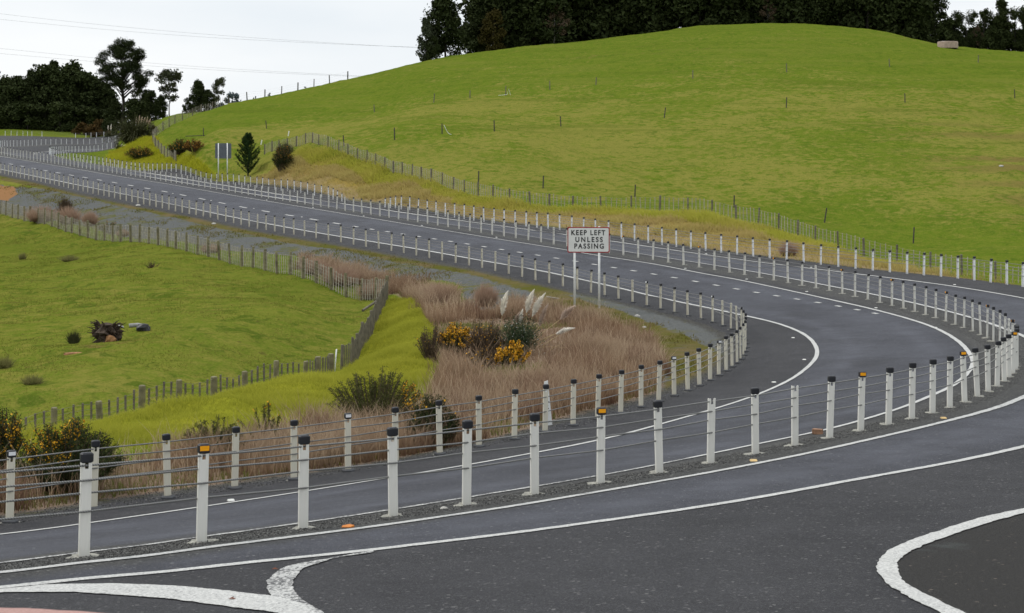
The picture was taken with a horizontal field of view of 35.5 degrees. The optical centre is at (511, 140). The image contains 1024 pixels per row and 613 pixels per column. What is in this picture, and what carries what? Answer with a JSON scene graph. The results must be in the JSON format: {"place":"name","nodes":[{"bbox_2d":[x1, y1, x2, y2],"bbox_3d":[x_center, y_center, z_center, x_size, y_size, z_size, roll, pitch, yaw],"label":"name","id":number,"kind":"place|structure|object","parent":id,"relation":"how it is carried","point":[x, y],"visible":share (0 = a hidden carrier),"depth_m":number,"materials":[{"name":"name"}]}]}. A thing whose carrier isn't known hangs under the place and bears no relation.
{"place":"outdoors","nodes":[
{"label":"outdoors","id":0,"kind":"place"},
{"bbox_2d":[0,183,716,513],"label":"verge grass","id":1,"kind":"structure","parent":0,"point":[326,249],"depth_m":82.54,"materials":[{"name":"brown"}]},
{"bbox_2d":[0,274,749,524],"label":"verge gravel","id":2,"kind":"structure","parent":0,"point":[326,474],"depth_m":28.58,"materials":[{"name":"gravel"}]},
{"bbox_2d":[0,134,1023,612],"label":"road","id":3,"kind":"structure","parent":0,"point":[820,550],"depth_m":20.27,"materials":[{"name":"asphalt"}]},
{"bbox_2d":[0,583,310,612],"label":"junction line","id":4,"kind":"object","parent":3,"relation":"on","point":[246,600],"visible":1,"depth_m":13.12,"materials":[{"name":"paint"}]},
{"bbox_2d":[49,142,351,203],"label":"wire rope barrier","id":5,"kind":"object","parent":3,"relation":"on","point":[56,147],"visible":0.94,"depth_m":161.39,"materials":[{"name":"grey plastic"}]},
{"bbox_2d":[266,550,372,612],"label":"junction line","id":6,"kind":"object","parent":3,"relation":"on","point":[280,582],"visible":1,"depth_m":13.52,"materials":[{"name":"paint"}]},
{"bbox_2d":[0,456,697,562],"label":"edge line","id":7,"kind":"object","parent":3,"relation":"on","point":[334,517],"visible":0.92,"depth_m":18.03,"materials":[{"name":"paint"}]},
{"bbox_2d":[0,163,749,523],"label":"wire rope barrier","id":8,"kind":"object","parent":3,"relation":"on","point":[12,477],"visible":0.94,"depth_m":33.85,"materials":[{"name":"grey plastic"}]},
{"bbox_2d":[1,169,818,533],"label":"edge line","id":9,"kind":"object","parent":3,"relation":"on","point":[505,457],"visible":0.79,"depth_m":41.85,"materials":[{"name":"paint"}]},
{"bbox_2d":[1,156,972,456],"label":"edge line","id":10,"kind":"object","parent":3,"relation":"on","point":[965,348],"visible":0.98,"depth_m":50.16,"materials":[{"name":"paint"}]},
{"bbox_2d":[0,146,1019,557],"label":"wire rope barrier","id":11,"kind":"object","parent":3,"relation":"on","point":[1008,350],"visible":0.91,"depth_m":21.76,"materials":[{"name":"grey plastic"}]},
{"bbox_2d":[0,445,1023,587],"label":"edge line","id":12,"kind":"object","parent":3,"relation":"on","point":[439,541],"visible":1,"depth_m":15.99,"materials":[{"name":"paint"}]},
{"bbox_2d":[0,395,1023,572],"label":"edge line","id":13,"kind":"object","parent":3,"relation":"on","point":[944,421],"visible":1,"depth_m":18.38,"materials":[{"name":"paint"}]},
{"bbox_2d":[0,301,1023,569],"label":"gravel chips","id":14,"kind":"object","parent":3,"relation":"on","point":[436,509],"visible":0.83,"depth_m":19.09,"materials":[{"name":"gravel"}]},
{"bbox_2d":[2,152,1023,336],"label":"edge line","id":15,"kind":"object","parent":3,"relation":"on","point":[1020,334],"visible":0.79,"depth_m":66.69,"materials":[{"name":"paint"}]},
{"bbox_2d":[34,148,1021,297],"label":"edge line","id":16,"kind":"object","parent":3,"relation":"on","point":[565,234],"visible":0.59,"depth_m":90.80,"materials":[{"name":"paint"}]},
{"bbox_2d":[366,195,1023,286],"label":"wire rope barrier","id":17,"kind":"object","parent":3,"relation":"on","point":[802,244],"visible":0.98,"depth_m":81.02,"materials":[{"name":"grey plastic"}]},
{"bbox_2d":[876,508,1023,612],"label":"edge line","id":18,"kind":"object","parent":3,"relation":"on","point":[887,568],"visible":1,"depth_m":13.88,"materials":[{"name":"paint"}]},
{"bbox_2d":[0,23,1023,517],"bbox_3d":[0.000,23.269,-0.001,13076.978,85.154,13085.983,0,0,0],"label":"ground","id":19,"kind":"structure","parent":0,"point":[854,143],"depth_m":130.40,"materials":[{"name":"plant"}]},
{"bbox_2d":[0,105,24,128],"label":"dark bush","id":20,"kind":"object","parent":19,"relation":"on","point":[4,111],"visible":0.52,"depth_m":313.92,"materials":[{"name":"green plant"}]},
{"bbox_2d":[0,405,27,473],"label":"gorse bush","id":21,"kind":"object","parent":19,"relation":"on","point":[13,436],"visible":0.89,"depth_m":25.52,"materials":[{"name":"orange plant"}]},
{"bbox_2d":[0,75,37,126],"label":"evergreen tree","id":22,"kind":"object","parent":19,"relation":"on","point":[13,87],"visible":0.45,"depth_m":318.76,"materials":[{"name":"green plant"}]},
{"bbox_2d":[8,101,43,129],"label":"dark bush","id":23,"kind":"object","parent":19,"relation":"on","point":[17,109],"visible":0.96,"depth_m":312.46,"materials":[{"name":"green plant"}]},
{"bbox_2d":[20,63,58,123],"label":"evergreen tree","id":24,"kind":"object","parent":19,"relation":"on","point":[43,72],"visible":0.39,"depth_m":320.83,"materials":[{"name":"green plant"}]},
{"bbox_2d":[23,203,56,221],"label":"dry grass clump","id":25,"kind":"object","parent":19,"relation":"on","point":[32,216],"visible":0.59,"depth_m":111.42,"materials":[{"name":"beige"}]},
{"bbox_2d":[26,104,58,130],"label":"dark bush","id":26,"kind":"object","parent":19,"relation":"on","point":[40,108],"visible":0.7,"depth_m":314.52,"materials":[{"name":"green plant"}]},
{"bbox_2d":[40,101,73,131],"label":"dark bush","id":27,"kind":"object","parent":19,"relation":"on","point":[58,106],"visible":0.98,"depth_m":312.65,"materials":[{"name":"green plant"}]},
{"bbox_2d":[37,66,79,126],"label":"evergreen tree","id":28,"kind":"object","parent":19,"relation":"on","point":[62,80],"visible":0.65,"depth_m":319.12,"materials":[{"name":"green plant"}]},
{"bbox_2d":[53,205,83,222],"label":"dry grass clump","id":29,"kind":"object","parent":19,"relation":"on","point":[69,213],"visible":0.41,"depth_m":108.41,"materials":[{"name":"beige"}]},
{"bbox_2d":[11,415,128,494],"bbox_3d":[-6.870,4.846,24.792,1.831,1.201,1.777,0,0,0],"label":"gorse bush","id":30,"kind":"object","parent":19,"relation":"on","point":[77,439],"visible":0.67,"depth_m":24.54,"materials":[{"name":"green plant"}]},
{"bbox_2d":[58,105,87,130],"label":"dark bush","id":31,"kind":"object","parent":19,"relation":"on","point":[78,117],"visible":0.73,"depth_m":314.86,"materials":[{"name":"green plant"}]},
{"bbox_2d":[58,59,91,103],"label":"evergreen tree","id":32,"kind":"object","parent":19,"relation":"on","point":[72,66],"visible":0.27,"depth_m":323.05,"materials":[{"name":"green plant"}]},
{"bbox_2d":[68,106,101,131],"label":"dark bush","id":33,"kind":"object","parent":19,"relation":"on","point":[89,110],"visible":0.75,"depth_m":313.02,"materials":[{"name":"green plant"}]},
{"bbox_2d":[67,71,103,122],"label":"evergreen tree","id":34,"kind":"object","parent":19,"relation":"on","point":[92,84],"visible":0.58,"depth_m":320.80,"materials":[{"name":"green plant"}]},
{"bbox_2d":[84,119,111,136],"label":"rusty shrub","id":35,"kind":"object","parent":19,"relation":"on","point":[94,128],"visible":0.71,"depth_m":301.50,"materials":[{"name":"brown plant"}]},
{"bbox_2d":[86,320,125,342],"bbox_3d":[-13.999,6.573,55.376,1.339,0.847,1.182,0,0,0],"label":"tree stump","id":36,"kind":"object","parent":19,"relation":"on","point":[107,332],"visible":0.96,"depth_m":55.13,"materials":[{"name":"brown wood"}]},
{"bbox_2d":[95,84,119,126],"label":"evergreen tree","id":37,"kind":"object","parent":19,"relation":"on","point":[106,95],"visible":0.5,"depth_m":321.45,"materials":[{"name":"green plant"}]},
{"bbox_2d":[102,109,122,129],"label":"dark bush","id":38,"kind":"object","parent":19,"relation":"on","point":[111,114],"visible":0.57,"depth_m":311.06,"materials":[{"name":"green plant"}]},
{"bbox_2d":[94,37,153,121],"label":"pine tree","id":39,"kind":"object","parent":19,"relation":"on","point":[118,50],"visible":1,"depth_m":310.88,"materials":[{"name":"green plant"}]},
{"bbox_2d":[100,111,162,143],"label":"flax bush","id":40,"kind":"object","parent":19,"relation":"on","point":[132,131],"visible":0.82,"depth_m":206.95,"materials":[{"name":"green plant"}]},
{"bbox_2d":[122,98,151,125],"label":"dark bush","id":41,"kind":"object","parent":19,"relation":"on","point":[132,105],"visible":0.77,"depth_m":301.83,"materials":[{"name":"green plant"}]},
{"bbox_2d":[124,87,153,122],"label":"evergreen tree","id":42,"kind":"object","parent":19,"relation":"on","point":[139,92],"visible":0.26,"depth_m":311.41,"materials":[{"name":"green plant"}]},
{"bbox_2d":[124,146,154,158],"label":"gorse bush","id":43,"kind":"object","parent":19,"relation":"on","point":[138,153],"visible":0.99,"depth_m":188.05,"materials":[{"name":"green plant"}]},
{"bbox_2d":[141,90,159,121],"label":"evergreen tree","id":44,"kind":"object","parent":19,"relation":"on","point":[149,97],"visible":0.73,"depth_m":308.73,"materials":[{"name":"green plant"}]},
{"bbox_2d":[152,95,168,119],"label":"evergreen tree","id":45,"kind":"object","parent":19,"relation":"on","point":[160,106],"visible":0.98,"depth_m":305.60,"materials":[{"name":"green plant"}]},
{"bbox_2d":[104,135,232,180],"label":"mound grass","id":46,"kind":"structure","parent":19,"relation":"on","point":[144,141],"depth_m":181.83,"materials":[{"name":"green"}]},
{"bbox_2d":[154,69,182,115],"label":"gum tree","id":47,"kind":"object","parent":19,"relation":"on","point":[169,75],"visible":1,"depth_m":305.38,"materials":[{"name":"green plant"}]},
{"bbox_2d":[7,353,333,435],"bbox_3d":[-8.965,7.130,43.166,0.906,1.877,19.077,0,0,17],"label":"paddock fence","id":48,"kind":"object","parent":19,"relation":"on","point":[178,387],"visible":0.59,"depth_m":43.80,"materials":[{"name":"wood"}]},
{"bbox_2d":[0,215,371,430],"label":"paddock grass","id":49,"kind":"structure","parent":19,"relation":"on","point":[147,299],"depth_m":69.19,"materials":[{"name":"green"}]},
{"bbox_2d":[152,97,228,160],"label":"boundary fence","id":50,"kind":"object","parent":19,"relation":"on","point":[162,149],"visible":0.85,"depth_m":200.16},
{"bbox_2d":[0,200,388,300],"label":"paddock fence","id":51,"kind":"object","parent":19,"relation":"on","point":[68,226],"visible":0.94,"depth_m":88.43,"materials":[{"name":"wood"}]},
{"bbox_2d":[188,78,205,112],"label":"evergreen tree","id":52,"kind":"object","parent":19,"relation":"on","point":[198,91],"visible":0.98,"depth_m":293.41,"materials":[{"name":"green plant"}]},
{"bbox_2d":[200,89,216,111],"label":"evergreen tree","id":53,"kind":"object","parent":19,"relation":"on","point":[207,97],"visible":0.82,"depth_m":293.37,"materials":[{"name":"green plant"}]},
{"bbox_2d":[179,415,248,461],"bbox_3d":[-5.295,5.250,28.251,1.283,0.874,1.170,0,0,0],"label":"gorse bush","id":54,"kind":"object","parent":19,"relation":"on","point":[198,426],"visible":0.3,"depth_m":28.19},
{"bbox_2d":[211,77,225,106],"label":"evergreen tree","id":55,"kind":"object","parent":19,"relation":"on","point":[220,82],"visible":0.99,"depth_m":290.83,"materials":[{"name":"green plant"}]},
{"bbox_2d":[6,295,438,455],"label":"lush grass","id":56,"kind":"structure","parent":19,"relation":"on","point":[403,345],"depth_m":38.79,"materials":[{"name":"green"}]},
{"bbox_2d":[215,143,230,179],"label":"road sign","id":57,"kind":"object","parent":19,"relation":"on","point":[222,150],"visible":0.89,"depth_m":156.26,"materials":[{"name":"grey metal"}]},
{"bbox_2d":[235,132,261,175],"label":"pine sapling","id":58,"kind":"object","parent":19,"relation":"on","point":[248,141],"visible":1,"depth_m":150.54,"materials":[{"name":"green plant"}]},
{"bbox_2d":[236,401,300,441],"bbox_3d":[-4.679,5.391,30.596,1.138,0.879,1.341,0,0,-30],"label":"gorse bush","id":59,"kind":"object","parent":19,"relation":"on","point":[268,405],"visible":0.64,"depth_m":30.57,"materials":[{"name":"plant"}]},
{"bbox_2d":[272,143,294,171],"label":"gorse bush","id":60,"kind":"object","parent":19,"relation":"on","point":[282,156],"visible":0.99,"depth_m":143.18,"materials":[{"name":"green plant"}]},
{"bbox_2d":[1,290,667,510],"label":"green weeds","id":61,"kind":"object","parent":19,"relation":"on","point":[246,475],"visible":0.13,"depth_m":26.68,"materials":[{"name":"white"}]},
{"bbox_2d":[309,263,364,284],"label":"dry grass clump","id":62,"kind":"object","parent":19,"relation":"on","point":[352,274],"visible":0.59,"depth_m":76.56,"materials":[{"name":"brown"}]},
{"bbox_2d":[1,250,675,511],"bbox_3d":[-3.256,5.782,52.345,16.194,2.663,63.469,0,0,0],"label":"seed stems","id":63,"kind":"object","parent":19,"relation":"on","point":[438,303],"visible":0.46,"depth_m":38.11,"materials":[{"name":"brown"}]},
{"bbox_2d":[0,249,678,512],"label":"dry grass","id":64,"kind":"structure","parent":19,"relation":"on","point":[369,447],"depth_m":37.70,"materials":[{"name":"brown"}]},
{"bbox_2d":[340,281,387,369],"bbox_3d":[-5.467,7.109,61.866,0.388,1.775,18.950,0,0,0],"label":"paddock fence","id":65,"kind":"object","parent":19,"relation":"on","point":[365,332],"visible":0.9,"depth_m":58.11,"materials":[{"name":"wood"}]},
{"bbox_2d":[327,366,430,419],"bbox_3d":[-2.895,5.584,34.947,2.312,1.338,2.388,0,0,0],"label":"gorse bush","id":66,"kind":"object","parent":19,"relation":"on","point":[384,396],"visible":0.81,"depth_m":34.71,"materials":[{"name":"green plant"}]},
{"bbox_2d":[415,18,438,61],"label":"tree","id":67,"kind":"object","parent":19,"relation":"on","point":[428,33],"visible":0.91,"depth_m":247.25,"materials":[{"name":"green plant"}]},
{"bbox_2d":[413,323,445,360],"bbox_3d":[-2.471,6.037,48.230,1.066,1.162,1.097,0,0,0],"label":"bush","id":68,"kind":"object","parent":19,"relation":"on","point":[425,342],"visible":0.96,"depth_m":48.10,"materials":[{"name":"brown plant"}]},
{"bbox_2d":[403,391,460,444],"bbox_3d":[-1.559,5.456,31.242,1.174,1.145,1.173,0,0,0],"label":"gorse bush","id":69,"kind":"object","parent":19,"relation":"on","point":[450,424],"visible":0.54,"depth_m":31.16,"materials":[{"name":"green plant"}]},
{"bbox_2d":[425,36,440,59],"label":"evergreen tree","id":70,"kind":"object","parent":19,"relation":"on","point":[435,52],"visible":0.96,"depth_m":246.54,"materials":[{"name":"green plant"}]},
{"bbox_2d":[420,0,465,56],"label":"evergreen tree","id":71,"kind":"object","parent":19,"relation":"on","point":[444,17],"visible":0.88,"depth_m":248.83,"materials":[{"name":"green plant"}]},
{"bbox_2d":[437,322,473,356],"bbox_3d":[-1.753,6.032,48.857,1.265,1.081,1.231,0,0,22],"label":"gorse bush","id":72,"kind":"object","parent":19,"relation":"on","point":[448,333],"visible":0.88,"depth_m":48.68,"materials":[{"name":"yellow plant"}]},
{"bbox_2d":[462,0,492,51],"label":"evergreen tree","id":73,"kind":"object","parent":19,"relation":"on","point":[478,13],"visible":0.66,"depth_m":255.40,"materials":[{"name":"green plant"}]},
{"bbox_2d":[464,346,498,367],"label":"dead shrub","id":74,"kind":"object","parent":19,"relation":"on","point":[482,352],"visible":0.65,"depth_m":45.21,"materials":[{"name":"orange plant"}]},
{"bbox_2d":[461,316,504,355],"bbox_3d":[-0.836,5.918,48.384,1.402,1.247,1.404,0,0,0],"label":"dead shrub","id":75,"kind":"object","parent":19,"relation":"on","point":[481,338],"visible":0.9,"depth_m":48.21,"materials":[{"name":"brown plant"}]},
{"bbox_2d":[469,281,502,306],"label":"dry grass clump","id":76,"kind":"object","parent":19,"relation":"on","point":[481,293],"visible":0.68,"depth_m":64.58,"materials":[{"name":"beige"}]},
{"bbox_2d":[478,9,506,50],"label":"tree","id":77,"kind":"object","parent":19,"relation":"on","point":[488,28],"visible":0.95,"depth_m":251.38,"materials":[{"name":"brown plant"}]},
{"bbox_2d":[473,0,546,48],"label":"evergreen tree","id":78,"kind":"object","parent":19,"relation":"on","point":[502,5],"visible":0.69,"depth_m":254.27,"materials":[{"name":"green plant"}]},
{"bbox_2d":[493,339,531,367],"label":"gorse bush","id":79,"kind":"object","parent":19,"relation":"on","point":[515,351],"visible":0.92,"depth_m":44.98,"materials":[{"name":"yellow plant"}]},
{"bbox_2d":[486,289,575,356],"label":"pampas grass","id":80,"kind":"object","parent":19,"relation":"on","point":[523,334],"depth_m":48.24,"materials":[{"name":"green plant"}]},
{"bbox_2d":[504,0,569,46],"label":"evergreen tree","id":81,"kind":"object","parent":19,"relation":"on","point":[537,30],"visible":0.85,"depth_m":253.57,"materials":[{"name":"green plant"}]},
{"bbox_2d":[542,4,569,42],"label":"tree","id":82,"kind":"object","parent":19,"relation":"on","point":[560,15],"visible":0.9,"depth_m":254.58,"materials":[{"name":"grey plant"}]},
{"bbox_2d":[539,0,592,43],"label":"evergreen tree","id":83,"kind":"object","parent":19,"relation":"on","point":[569,12],"visible":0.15,"depth_m":265.12,"materials":[{"name":"green plant"}]},
{"bbox_2d":[567,226,609,307],"bbox_3d":[2.967,5.051,62.025,1.632,3.468,0.100,0,0,3],"label":"road sign","id":84,"kind":"object","parent":19,"relation":"on","point":[588,239],"visible":0.99,"depth_m":61.98,"materials":[{"name":"metal"}]},
{"bbox_2d":[270,143,911,265],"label":"crest grass","id":85,"kind":"structure","parent":19,"relation":"on","point":[370,173],"depth_m":108.69,"materials":[{"name":"green"}]},
{"bbox_2d":[557,0,632,42],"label":"evergreen tree","id":86,"kind":"object","parent":19,"relation":"on","point":[606,17],"visible":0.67,"depth_m":270.37,"materials":[{"name":"green plant"}]},
{"bbox_2d":[599,0,640,35],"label":"evergreen tree","id":87,"kind":"object","parent":19,"relation":"on","point":[628,29],"visible":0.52,"depth_m":272.99,"materials":[{"name":"green plant"}]},
{"bbox_2d":[251,155,1014,284],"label":"bank grass","id":88,"kind":"structure","parent":19,"relation":"on","point":[425,192],"depth_m":98.91,"materials":[{"name":"green"}]},
{"bbox_2d":[264,132,1021,282],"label":"hillside fence","id":89,"kind":"object","parent":19,"relation":"on","point":[315,138],"visible":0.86,"depth_m":104.04,"materials":[{"name":"wood"}]},
{"bbox_2d":[617,0,672,33],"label":"evergreen tree","id":90,"kind":"object","parent":19,"relation":"on","point":[648,10],"visible":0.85,"depth_m":271.55,"materials":[{"name":"green plant"}]},
{"bbox_2d":[651,0,695,30],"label":"evergreen tree","id":91,"kind":"object","parent":19,"relation":"on","point":[666,24],"visible":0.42,"depth_m":272.93,"materials":[{"name":"green plant"}]},
{"bbox_2d":[663,0,735,27],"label":"evergreen tree","id":92,"kind":"object","parent":19,"relation":"on","point":[701,7],"visible":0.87,"depth_m":270.82,"materials":[{"name":"green plant"}]},
{"bbox_2d":[706,0,746,24],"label":"evergreen tree","id":93,"kind":"object","parent":19,"relation":"on","point":[738,4],"visible":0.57,"depth_m":272.63,"materials":[{"name":"green plant"}]},
{"bbox_2d":[732,0,784,23],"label":"evergreen tree","id":94,"kind":"object","parent":19,"relation":"on","point":[750,4],"visible":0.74,"depth_m":272.66,"materials":[{"name":"green plant"}]},
{"bbox_2d":[748,0,823,23],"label":"evergreen tree","id":95,"kind":"object","parent":19,"relation":"on","point":[797,6],"visible":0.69,"depth_m":272.12,"materials":[{"name":"green plant"}]},
{"bbox_2d":[788,0,831,23],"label":"evergreen tree","id":96,"kind":"object","parent":19,"relation":"on","point":[815,16],"visible":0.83,"depth_m":272.41,"materials":[{"name":"green plant"}]},
{"bbox_2d":[815,0,870,27],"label":"evergreen tree","id":97,"kind":"object","parent":19,"relation":"on","point":[837,7],"visible":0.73,"depth_m":274.28,"materials":[{"name":"green plant"}]},
{"bbox_2d":[837,0,897,32],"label":"evergreen tree","id":98,"kind":"object","parent":19,"relation":"on","point":[853,20],"visible":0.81,"depth_m":272.55,"materials":[{"name":"green plant"}]},
{"bbox_2d":[862,0,934,38],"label":"evergreen tree","id":99,"kind":"object","parent":19,"relation":"on","point":[897,9],"visible":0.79,"depth_m":271.67,"materials":[{"name":"green plant"}]},
{"bbox_2d":[896,0,939,42],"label":"evergreen tree","id":100,"kind":"object","parent":19,"relation":"on","point":[926,21],"visible":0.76,"depth_m":272.21,"materials":[{"name":"green plant"}]},
{"bbox_2d":[925,0,954,43],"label":"evergreen tree","id":101,"kind":"object","parent":19,"relation":"on","point":[941,31],"visible":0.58,"depth_m":273.83,"materials":[{"name":"green plant"}]},
{"bbox_2d":[951,9,980,47],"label":"evergreen tree","id":102,"kind":"object","parent":19,"relation":"on","point":[968,41],"visible":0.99,"depth_m":274.65,"materials":[{"name":"green plant"}]},
{"bbox_2d":[969,8,996,49],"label":"evergreen tree","id":103,"kind":"object","parent":19,"relation":"on","point":[986,16],"visible":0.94,"depth_m":274.55,"materials":[{"name":"green plant"}]},
{"bbox_2d":[985,16,1006,50],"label":"evergreen tree","id":104,"kind":"object","parent":19,"relation":"on","point":[999,34],"visible":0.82,"depth_m":274.16,"materials":[{"name":"green plant"}]},
{"bbox_2d":[993,0,1013,49],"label":"evergreen tree","id":105,"kind":"object","parent":19,"relation":"on","point":[1001,5],"visible":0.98,"depth_m":274.52,"materials":[{"name":"green plant"}]},
{"bbox_2d":[998,5,1023,50],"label":"evergreen tree","id":106,"kind":"object","parent":19,"relation":"on","point":[1014,13],"visible":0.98,"depth_m":274.25,"materials":[{"name":"green plant"}]},
{"bbox_2d":[0,0,1023,122],"label":"sky","id":107,"kind":"structure","parent":0,"point":[384,24],"materials":[{"name":"white"}]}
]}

